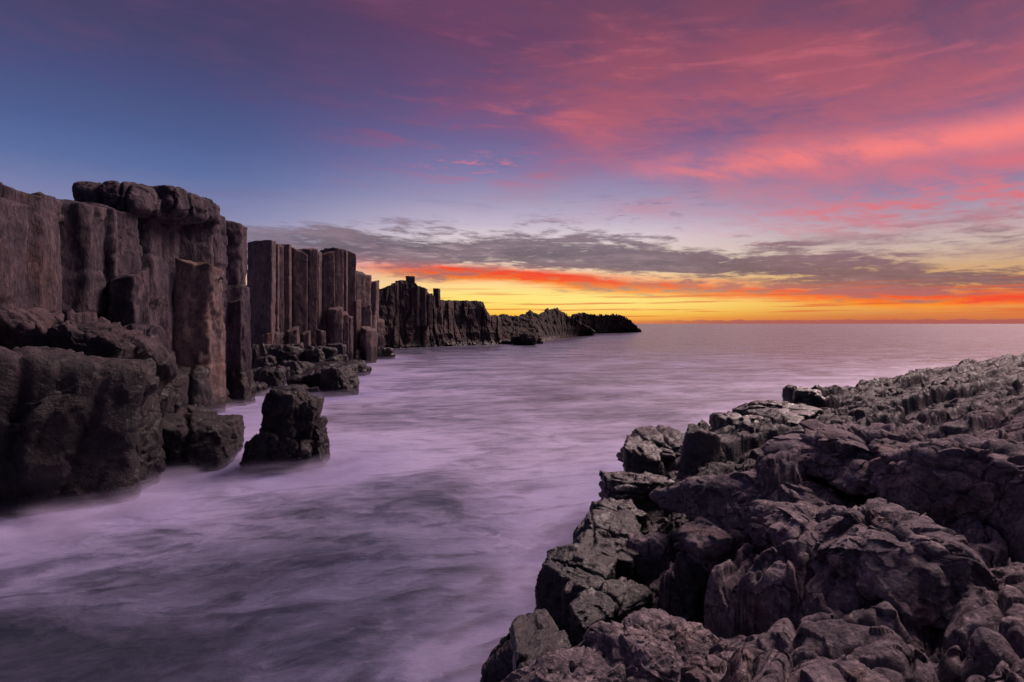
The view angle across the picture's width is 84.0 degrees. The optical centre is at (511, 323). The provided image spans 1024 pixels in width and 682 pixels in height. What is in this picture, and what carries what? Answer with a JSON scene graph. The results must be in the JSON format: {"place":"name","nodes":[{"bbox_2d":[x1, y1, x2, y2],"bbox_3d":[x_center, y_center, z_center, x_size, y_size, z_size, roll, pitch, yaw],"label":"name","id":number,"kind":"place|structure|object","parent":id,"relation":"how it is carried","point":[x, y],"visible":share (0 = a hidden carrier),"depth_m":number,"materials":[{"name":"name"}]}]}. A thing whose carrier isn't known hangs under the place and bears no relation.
{"place":"outdoors","nodes":[
{"label":"outdoors","id":0,"kind":"place"},
{"bbox_2d":[379,276,502,347],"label":"basalt ridge","id":1,"kind":"structure","parent":0,"point":[412,314],"depth_m":133.96,"materials":[{"name":"stone"}]},
{"bbox_2d":[433,288,440,305],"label":"rock spire","id":2,"kind":"object","parent":1,"relation":"on","point":[436,292],"visible":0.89,"depth_m":138.26,"materials":[{"name":"black stone"}]},
{"bbox_2d":[0,324,1023,681],"bbox_3d":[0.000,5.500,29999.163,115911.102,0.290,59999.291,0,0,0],"label":"sea","id":3,"kind":"structure","parent":0,"point":[426,516],"depth_m":16.21,"materials":[{"name":"liquid"}]},
{"bbox_2d":[0,346,159,517],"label":"rock block","id":4,"kind":"object","parent":3,"relation":"in","point":[70,420],"visible":0.91,"depth_m":16.76,"materials":[{"name":"grey stone"}]},
{"bbox_2d":[0,307,176,417],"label":"rock block","id":5,"kind":"object","parent":3,"relation":"in","point":[88,333],"visible":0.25,"depth_m":20.31,"materials":[{"name":"grey stone"}]},
{"bbox_2d":[0,180,251,412],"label":"basalt cliff","id":6,"kind":"structure","parent":3,"relation":"in","point":[171,261],"depth_m":28.71,"materials":[{"name":"stone"}]},
{"bbox_2d":[120,324,165,345],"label":"rock block","id":7,"kind":"object","parent":3,"relation":"in","point":[156,332],"visible":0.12,"depth_m":22.24,"materials":[{"name":"grey stone"}]},
{"bbox_2d":[135,393,165,490],"bbox_3d":[-13.159,4.123,19.234,2.092,3.538,2.099,0,0,0],"label":"rock block","id":8,"kind":"object","parent":3,"relation":"on","point":[149,448],"visible":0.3,"depth_m":19.38,"materials":[{"name":"grey stone"}]},
{"bbox_2d":[164,371,188,414],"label":"boulder","id":9,"kind":"object","parent":3,"relation":"on","point":[178,399],"visible":0.16,"depth_m":25.19,"materials":[{"name":"grey stone"}]},
{"bbox_2d":[177,365,212,411],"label":"boulder","id":10,"kind":"object","parent":3,"relation":"on","point":[199,392],"visible":0.32,"depth_m":31.34,"materials":[{"name":"grey stone"}]},
{"bbox_2d":[187,404,210,412],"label":"boulder","id":11,"kind":"object","parent":3,"relation":"in","point":[194,407],"visible":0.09,"depth_m":26.28,"materials":[{"name":"grey stone"}]},
{"bbox_2d":[161,411,244,473],"bbox_3d":[-12.544,4.728,22.201,3.357,2.381,3.038,0,0,0],"label":"rock block","id":12,"kind":"object","parent":3,"relation":"on","point":[198,441],"visible":0.76,"depth_m":21.27,"materials":[{"name":"grey stone"}]},
{"bbox_2d":[225,388,231,408],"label":"boulder","id":13,"kind":"object","parent":3,"relation":"on","point":[228,402],"visible":0.02,"depth_m":36.83,"materials":[{"name":"grey stone"}]},
{"bbox_2d":[226,369,256,405],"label":"boulder","id":14,"kind":"object","parent":3,"relation":"in","point":[242,392],"visible":0.53,"depth_m":38.08,"materials":[{"name":"grey stone"}]},
{"bbox_2d":[251,344,259,368],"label":"boulder","id":15,"kind":"object","parent":3,"relation":"on","point":[255,350],"visible":0.23,"depth_m":54.95,"materials":[{"name":"stone"}]},
{"bbox_2d":[252,367,261,381],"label":"boulder","id":16,"kind":"object","parent":3,"relation":"on","point":[256,371],"visible":0.18,"depth_m":47.91,"materials":[{"name":"grey stone"}]},
{"bbox_2d":[255,381,268,395],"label":"boulder","id":17,"kind":"object","parent":3,"relation":"on","point":[261,389],"visible":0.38,"depth_m":43.30,"materials":[{"name":"grey stone"}]},
{"bbox_2d":[252,355,276,368],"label":"boulder","id":18,"kind":"object","parent":3,"relation":"on","point":[266,360],"visible":0.4,"depth_m":54.12,"materials":[{"name":"grey stone"}]},
{"bbox_2d":[259,343,270,355],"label":"stone","id":19,"kind":"object","parent":3,"relation":"on","point":[263,349],"visible":0.27,"depth_m":57.75,"materials":[{"name":"grey stone"}]},
{"bbox_2d":[258,366,285,390],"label":"boulder","id":20,"kind":"object","parent":3,"relation":"on","point":[270,377],"visible":0.63,"depth_m":45.93,"materials":[{"name":"grey stone"}]},
{"bbox_2d":[273,331,284,344],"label":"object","id":21,"kind":"object","parent":3,"relation":"on","point":[279,338],"visible":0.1,"depth_m":62.98,"materials":[{"name":"stone"}]},
{"bbox_2d":[277,365,289,385],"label":"boulder","id":22,"kind":"object","parent":3,"relation":"on","point":[287,371],"visible":0.34,"depth_m":50.15,"materials":[{"name":"grey stone"}]},
{"bbox_2d":[239,387,330,472],"bbox_3d":[-8.651,4.288,22.026,2.964,3.689,2.226,0,0,0],"label":"sea stack","id":23,"kind":"object","parent":3,"relation":"in","point":[292,436],"visible":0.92,"depth_m":21.49,"materials":[{"name":"stone"}]},
{"bbox_2d":[268,344,302,367],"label":"boulder","id":24,"kind":"object","parent":3,"relation":"on","point":[280,352],"visible":0.43,"depth_m":57.21,"materials":[{"name":"grey stone"}]},
{"bbox_2d":[281,359,291,365],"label":"stone","id":25,"kind":"object","parent":3,"relation":"on","point":[283,362],"visible":0.12,"depth_m":53.91,"materials":[{"name":"grey stone"}]},
{"bbox_2d":[272,384,309,391],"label":"boulder","id":26,"kind":"object","parent":3,"relation":"in","point":[291,387],"visible":0.23,"depth_m":42.57,"materials":[{"name":"grey stone"}]},
{"bbox_2d":[286,342,304,350],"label":"boulder","id":27,"kind":"object","parent":3,"relation":"on","point":[301,345],"visible":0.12,"depth_m":61.08,"materials":[{"name":"grey stone"}]},
{"bbox_2d":[287,374,304,384],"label":"boulder","id":28,"kind":"object","parent":3,"relation":"on","point":[297,379],"visible":0.39,"depth_m":44.99,"materials":[{"name":"grey stone"}]},
{"bbox_2d":[290,369,301,376],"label":"stone","id":29,"kind":"object","parent":3,"relation":"on","point":[295,372],"visible":0.23,"depth_m":51.21,"materials":[{"name":"grey stone"}]},
{"bbox_2d":[284,361,314,373],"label":"boulder","id":30,"kind":"object","parent":3,"relation":"in","point":[302,366],"visible":0.38,"depth_m":52.13,"materials":[{"name":"grey stone"}]},
{"bbox_2d":[247,240,355,360],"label":"columnar cliff","id":31,"kind":"structure","parent":3,"relation":"in","point":[306,296],"depth_m":68.93,"materials":[{"name":"stone"}]},
{"bbox_2d":[299,348,325,362],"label":"boulder","id":32,"kind":"object","parent":3,"relation":"on","point":[316,355],"visible":0.41,"depth_m":58.16,"materials":[{"name":"grey stone"}]},
{"bbox_2d":[308,387,319,396],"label":"stone","id":33,"kind":"object","parent":3,"relation":"on","point":[314,391],"visible":0.51,"depth_m":43.06,"materials":[{"name":"grey stone"}]},
{"bbox_2d":[302,367,326,392],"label":"boulder","id":34,"kind":"object","parent":3,"relation":"on","point":[312,377],"visible":0.34,"depth_m":45.24,"materials":[{"name":"grey stone"}]},
{"bbox_2d":[314,346,337,358],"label":"boulder","id":35,"kind":"object","parent":3,"relation":"on","point":[328,352],"visible":0.27,"depth_m":62.12,"materials":[{"name":"grey stone"}]},
{"bbox_2d":[323,354,342,361],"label":"boulder","id":36,"kind":"object","parent":3,"relation":"on","point":[336,358],"visible":0.21,"depth_m":58.30,"materials":[{"name":"grey stone"}]},
{"bbox_2d":[312,361,358,374],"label":"boulder","id":37,"kind":"object","parent":3,"relation":"in","point":[349,365],"visible":0.26,"depth_m":54.69,"materials":[{"name":"grey stone"}]},
{"bbox_2d":[326,342,347,361],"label":"boulder","id":38,"kind":"object","parent":3,"relation":"on","point":[341,348],"visible":0.39,"depth_m":67.85,"materials":[{"name":"grey stone"}]},
{"bbox_2d":[320,365,359,394],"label":"boulder","id":39,"kind":"object","parent":3,"relation":"on","point":[341,380],"visible":0.92,"depth_m":44.21,"materials":[{"name":"grey stone"}]},
{"bbox_2d":[345,359,366,375],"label":"boulder","id":40,"kind":"object","parent":3,"relation":"on","point":[362,368],"visible":0.4,"depth_m":60.38,"materials":[{"name":"grey stone"}]},
{"bbox_2d":[353,349,360,359],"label":"stone","id":41,"kind":"object","parent":3,"relation":"on","point":[356,354],"visible":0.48,"depth_m":78.08,"materials":[{"name":"grey stone"}]},
{"bbox_2d":[366,366,371,374],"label":"boulder","id":42,"kind":"object","parent":3,"relation":"on","point":[369,369],"visible":0.18,"depth_m":61.54,"materials":[{"name":"grey stone"}]},
{"bbox_2d":[354,271,384,363],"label":"columnar cliff","id":43,"kind":"structure","parent":3,"relation":"in","point":[368,324],"depth_m":81.81,"materials":[{"name":"stone"}]},
{"bbox_2d":[377,333,384,356],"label":"boulder","id":44,"kind":"object","parent":3,"relation":"on","point":[381,339],"visible":0.26,"depth_m":87.15,"materials":[{"name":"grey stone"}]},
{"bbox_2d":[382,347,394,358],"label":"boulder","id":45,"kind":"object","parent":3,"relation":"in","point":[388,352],"visible":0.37,"depth_m":88.16,"materials":[{"name":"grey stone"}]},
{"bbox_2d":[502,339,511,343],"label":"outcrop","id":46,"kind":"object","parent":3,"relation":"on","point":[506,341],"visible":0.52,"depth_m":152.60,"materials":[{"name":"grey stone"}]},
{"bbox_2d":[510,336,520,344],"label":"outcrop","id":47,"kind":"object","parent":3,"relation":"on","point":[515,340],"visible":0.6,"depth_m":149.09,"materials":[{"name":"black stone"}]},
{"bbox_2d":[519,332,536,344],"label":"outcrop","id":48,"kind":"object","parent":3,"relation":"on","point":[529,338],"visible":0.91,"depth_m":145.41,"materials":[{"name":"black stone"}]},
{"bbox_2d":[535,337,542,343],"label":"outcrop","id":49,"kind":"object","parent":3,"relation":"on","point":[539,341],"visible":0.37,"depth_m":156.40,"materials":[{"name":"grey stone"}]},
{"bbox_2d":[492,308,594,340],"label":"headland","id":50,"kind":"structure","parent":3,"relation":"in","point":[547,324],"depth_m":196.35,"materials":[{"name":"grey stone"}]},
{"bbox_2d":[571,312,641,333],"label":"headland","id":51,"kind":"structure","parent":3,"relation":"in","point":[606,323],"depth_m":328.90,"materials":[{"name":"black stone"}]},
{"bbox_2d":[480,353,1023,681],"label":"rock shelf","id":52,"kind":"object","parent":3,"relation":"in","point":[781,613],"visible":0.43,"depth_m":5.34,"materials":[{"name":"grey stone"}]},
{"bbox_2d":[510,609,572,670],"bbox_3d":[0.325,3.851,6.042,0.702,1.180,1.150,0,0,0],"label":"rock block","id":53,"kind":"object","parent":52,"relation":"on","point":[535,634],"visible":0.64,"depth_m":6.02,"materials":[{"name":"grey stone"}]},
{"bbox_2d":[501,646,627,681],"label":"slab rock","id":54,"kind":"object","parent":52,"relation":"on","point":[576,664],"visible":0.98,"depth_m":4.79,"materials":[{"name":"grey stone"}]},
{"bbox_2d":[534,543,616,630],"bbox_3d":[0.931,3.783,8.184,1.089,1.089,1.067,0,0,32],"label":"rock block","id":55,"kind":"object","parent":52,"relation":"on","point":[562,566],"visible":0.62,"depth_m":7.93,"materials":[{"name":"grey stone"}]},
{"bbox_2d":[561,576,606,630],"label":"boulder","id":56,"kind":"object","parent":52,"relation":"on","point":[572,589],"visible":0.36,"depth_m":7.41,"materials":[{"name":"grey stone"}]},
{"bbox_2d":[573,508,641,583],"bbox_3d":[1.545,3.697,9.136,1.386,1.150,1.476,0,0,0],"label":"rock block","id":57,"kind":"object","parent":52,"relation":"on","point":[606,532],"visible":0.44,"depth_m":8.99,"materials":[{"name":"grey stone"}]},
{"bbox_2d":[567,576,654,643],"bbox_3d":[1.236,3.710,7.198,1.193,0.780,0.522,0,0,-28],"label":"slab rock","id":58,"kind":"object","parent":52,"relation":"on","point":[619,599],"visible":0.62,"depth_m":7.08,"materials":[{"name":"grey stone"}]},
{"bbox_2d":[586,497,648,534],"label":"slab rock","id":59,"kind":"object","parent":52,"relation":"on","point":[610,503],"visible":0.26,"depth_m":10.35,"materials":[{"name":"grey stone"}]},
{"bbox_2d":[598,470,674,511],"bbox_3d":[2.596,3.642,11.981,1.524,1.044,1.052,0,0,-15],"label":"rock block","id":60,"kind":"object","parent":52,"relation":"on","point":[637,489],"visible":0.51,"depth_m":11.62,"materials":[{"name":"grey stone"}]},
{"bbox_2d":[622,435,661,474],"bbox_3d":[3.398,3.593,14.850,1.018,1.177,0.992,0,0,14],"label":"rock block","id":61,"kind":"object","parent":52,"relation":"on","point":[640,456],"visible":0.69,"depth_m":14.54,"materials":[{"name":"grey stone"}]},
{"bbox_2d":[573,607,718,681],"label":"slab rock","id":62,"kind":"object","parent":52,"relation":"on","point":[643,644],"visible":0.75,"depth_m":4.95,"materials":[{"name":"grey stone"}]},
{"bbox_2d":[627,532,672,584],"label":"boulder","id":63,"kind":"object","parent":52,"relation":"on","point":[655,556],"visible":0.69,"depth_m":8.61,"materials":[{"name":"grey stone"}]},
{"bbox_2d":[616,425,684,468],"bbox_3d":[4.283,3.620,16.062,1.866,1.116,2.662,0,0,-22],"label":"slab rock","id":64,"kind":"object","parent":52,"relation":"on","point":[668,441],"visible":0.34,"depth_m":16.20,"materials":[{"name":"grey stone"}]},
{"bbox_2d":[649,473,730,520],"bbox_3d":[3.408,2.806,9.139,1.517,0.868,2.554,0,0,-30],"label":"boulder","id":65,"kind":"object","parent":52,"relation":"on","point":[683,496],"visible":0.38,"depth_m":9.12,"materials":[{"name":"grey stone"}]},
{"bbox_2d":[676,429,726,478],"bbox_3d":[4.308,3.126,12.828,1.202,1.556,0.712,0,0,-21],"label":"rock block","id":66,"kind":"object","parent":52,"relation":"on","point":[699,447],"visible":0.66,"depth_m":12.67,"materials":[{"name":"grey stone"}]},
{"bbox_2d":[671,515,752,582],"bbox_3d":[2.835,2.946,7.482,1.545,0.896,0.748,0,0,-25],"label":"slab rock","id":67,"kind":"object","parent":52,"relation":"on","point":[710,541],"visible":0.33,"depth_m":7.11,"materials":[{"name":"grey stone"}]},
{"bbox_2d":[709,411,764,430],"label":"boulder","id":68,"kind":"object","parent":52,"relation":"on","point":[718,420],"visible":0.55,"depth_m":19.88,"materials":[{"name":"grey stone"}]},
{"bbox_2d":[732,400,823,426],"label":"slab rock","id":69,"kind":"object","parent":52,"relation":"on","point":[796,414],"visible":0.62,"depth_m":22.57,"materials":[{"name":"grey stone"}]},
{"bbox_2d":[701,470,859,533],"bbox_3d":[3.684,2.436,7.752,1.888,0.884,2.053,0,0,39],"label":"boulder","id":70,"kind":"object","parent":52,"relation":"on","point":[726,500],"visible":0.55,"depth_m":7.38,"materials":[{"name":"grey stone"}]},
{"bbox_2d":[748,499,845,576],"bbox_3d":[3.188,2.281,6.111,1.310,0.640,1.765,0,0,29],"label":"boulder","id":71,"kind":"object","parent":52,"relation":"on","point":[776,525],"visible":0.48,"depth_m":6.01,"materials":[{"name":"grey stone"}]},
{"bbox_2d":[782,385,826,407],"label":"boulder","id":72,"kind":"object","parent":52,"relation":"on","point":[793,393],"visible":0.8,"depth_m":25.89,"materials":[{"name":"grey stone"}]},
{"bbox_2d":[761,419,930,498],"bbox_3d":[4.951,1.825,7.796,2.538,0.988,2.649,0,0,0],"label":"boulder","id":73,"kind":"object","parent":52,"relation":"on","point":[838,456],"visible":0.48,"depth_m":7.45,"materials":[{"name":"grey stone"}]},
{"bbox_2d":[813,497,998,630],"bbox_3d":[3.517,2.156,5.197,1.437,0.811,1.708,0,0,0],"label":"boulder","id":74,"kind":"object","parent":52,"relation":"on","point":[926,569],"visible":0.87,"depth_m":4.79,"materials":[{"name":"grey stone"}]},
{"bbox_2d":[869,434,1023,527],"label":"boulder","id":75,"kind":"object","parent":52,"relation":"on","point":[935,480],"visible":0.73,"depth_m":6.12,"materials":[{"name":"grey stone"}]},
{"bbox_2d":[0,0,1023,323],"label":"sky","id":76,"kind":"structure","parent":0,"point":[641,161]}
]}

